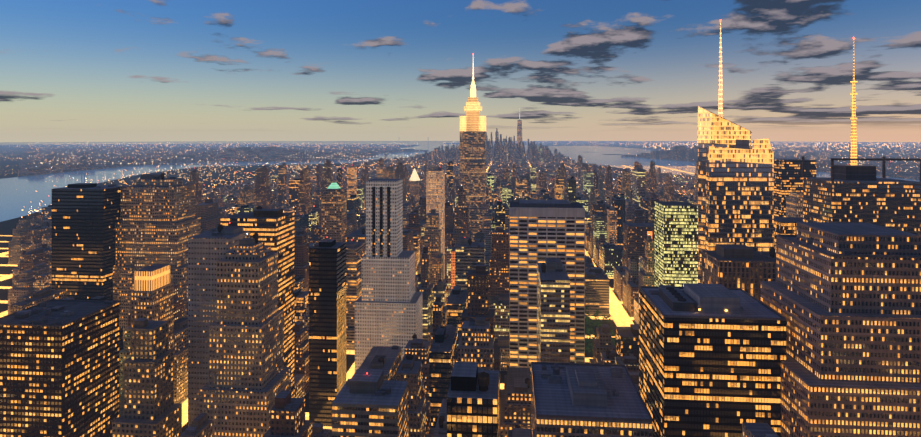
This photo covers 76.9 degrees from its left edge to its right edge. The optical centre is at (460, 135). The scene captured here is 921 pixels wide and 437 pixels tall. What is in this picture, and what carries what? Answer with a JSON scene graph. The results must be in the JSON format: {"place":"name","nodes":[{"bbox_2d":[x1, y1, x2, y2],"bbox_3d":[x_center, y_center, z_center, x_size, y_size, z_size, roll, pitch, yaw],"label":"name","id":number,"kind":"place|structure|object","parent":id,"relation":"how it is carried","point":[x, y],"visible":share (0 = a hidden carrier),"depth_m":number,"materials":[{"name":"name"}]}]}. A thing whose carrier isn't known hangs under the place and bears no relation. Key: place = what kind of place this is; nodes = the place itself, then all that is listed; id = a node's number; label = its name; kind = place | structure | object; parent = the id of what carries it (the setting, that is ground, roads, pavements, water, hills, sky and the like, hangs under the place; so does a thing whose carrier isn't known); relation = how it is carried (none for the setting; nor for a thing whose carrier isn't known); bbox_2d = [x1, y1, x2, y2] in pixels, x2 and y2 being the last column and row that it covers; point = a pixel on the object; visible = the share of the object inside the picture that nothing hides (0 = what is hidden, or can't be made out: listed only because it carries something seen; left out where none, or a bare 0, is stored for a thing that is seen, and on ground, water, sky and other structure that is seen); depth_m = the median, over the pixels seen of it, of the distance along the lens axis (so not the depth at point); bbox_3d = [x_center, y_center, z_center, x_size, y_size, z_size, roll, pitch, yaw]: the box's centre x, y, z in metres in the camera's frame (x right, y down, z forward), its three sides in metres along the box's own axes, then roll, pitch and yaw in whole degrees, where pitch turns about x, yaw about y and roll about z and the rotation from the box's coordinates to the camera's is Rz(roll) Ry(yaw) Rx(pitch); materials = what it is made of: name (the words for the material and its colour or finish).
{"place":"outdoors","nodes":[
{"label":"outdoors","id":0,"kind":"place"},
{"bbox_2d":[0,143,418,178],"bbox_3d":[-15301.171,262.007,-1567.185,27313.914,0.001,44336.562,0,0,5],"label":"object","id":1,"kind":"structure","parent":0,"point":[10,164],"depth_m":13871.62,"materials":[{"name":"grey"}]},
{"bbox_2d":[34,156,224,169],"bbox_3d":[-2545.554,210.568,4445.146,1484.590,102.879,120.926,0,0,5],"label":"bridge","id":2,"kind":"structure","parent":1,"relation":"on","point":[173,164],"depth_m":4430.54,"materials":[{"name":"grey metal"}]},
{"bbox_2d":[18,146,428,175],"bbox_3d":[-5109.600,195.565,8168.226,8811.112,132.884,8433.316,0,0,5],"label":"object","id":3,"kind":"object","parent":1,"relation":"on","point":[96,155],"visible":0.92,"depth_m":6601.77,"materials":[{"name":"grey"}]},
{"bbox_2d":[0,161,634,432],"bbox_3d":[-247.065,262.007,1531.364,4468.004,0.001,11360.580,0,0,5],"label":"ground","id":4,"kind":"structure","parent":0,"point":[222,173],"depth_m":3378.41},
{"bbox_2d":[284,152,358,162],"bbox_3d":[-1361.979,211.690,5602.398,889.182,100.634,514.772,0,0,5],"label":"bridge","id":5,"kind":"structure","parent":4,"relation":"on","point":[321,158],"depth_m":5561.83,"materials":[{"name":"grey metal"}]},
{"bbox_2d":[0,165,695,428],"bbox_3d":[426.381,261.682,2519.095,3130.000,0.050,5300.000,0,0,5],"label":"street","id":6,"kind":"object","parent":4,"relation":"on","point":[620,317],"depth_m":842.73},
{"bbox_2d":[28,128,697,224],"bbox_3d":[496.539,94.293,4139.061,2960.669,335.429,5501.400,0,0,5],"label":"city","id":7,"kind":"object","parent":4,"relation":"on","point":[506,183],"visible":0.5,"depth_m":2124.97,"materials":[{"name":"grey concrete"}]},
{"bbox_2d":[329,153,403,160],"bbox_3d":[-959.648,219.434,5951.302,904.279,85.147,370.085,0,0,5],"label":"bridge","id":8,"kind":"structure","parent":4,"relation":"on","point":[367,157],"depth_m":5922.28,"materials":[{"name":"grey metal"}]},
{"bbox_2d":[8,168,778,436],"bbox_3d":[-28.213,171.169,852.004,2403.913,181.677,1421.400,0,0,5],"label":"city","id":9,"kind":"object","parent":4,"relation":"on","point":[441,378],"visible":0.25,"depth_m":514.14,"materials":[{"name":"grey concrete"}]},
{"bbox_2d":[0,20,920,436],"bbox_3d":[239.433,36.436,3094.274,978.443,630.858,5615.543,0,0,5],"label":"skyscrapers","id":10,"kind":"structure","parent":4,"relation":"on","point":[782,298],"depth_m":429.60,"materials":[{"name":"grey"}]},
{"bbox_2d":[0,141,919,221],"bbox_3d":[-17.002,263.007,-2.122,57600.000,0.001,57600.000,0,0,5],"label":"water","id":11,"kind":"structure","parent":0,"point":[20,196],"depth_m":5089.98,"materials":[{"name":"blue liquid"}]},
{"bbox_2d":[0,0,920,141],"label":"sky","id":12,"kind":"structure","parent":0,"point":[71,70],"materials":[{"name":"blue"}]},
{"bbox_2d":[2,140,920,217],"bbox_3d":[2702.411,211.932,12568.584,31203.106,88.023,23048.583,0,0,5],"label":"light dots","id":13,"kind":"object","parent":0,"point":[459,142],"visible":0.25,"depth_m":9967.16,"materials":[{"name":"yellow"}]},
{"bbox_2d":[585,320,614,362],"bbox_3d":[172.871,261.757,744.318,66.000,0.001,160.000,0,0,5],"label":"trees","id":14,"kind":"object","parent":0,"point":[589,354],"depth_m":770.28,"materials":[{"name":"green plant"}]},
{"bbox_2d":[585,307,614,357],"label":"park trees","id":15,"kind":"object","parent":14,"relation":"on","point":[588,328],"visible":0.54,"depth_m":751.42,"materials":[{"name":"green plant"}]},
{"bbox_2d":[443,141,920,178],"bbox_3d":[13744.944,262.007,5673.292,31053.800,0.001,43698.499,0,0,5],"label":"distant land","id":16,"kind":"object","parent":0,"point":[639,144],"visible":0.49,"depth_m":16972.60,"materials":[{"name":"grey"}]},
{"bbox_2d":[621,146,920,179],"bbox_3d":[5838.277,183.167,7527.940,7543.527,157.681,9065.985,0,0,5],"label":"jersey","id":17,"kind":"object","parent":16,"relation":"on","point":[685,153],"visible":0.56,"depth_m":6278.67,"materials":[{"name":"grey"}]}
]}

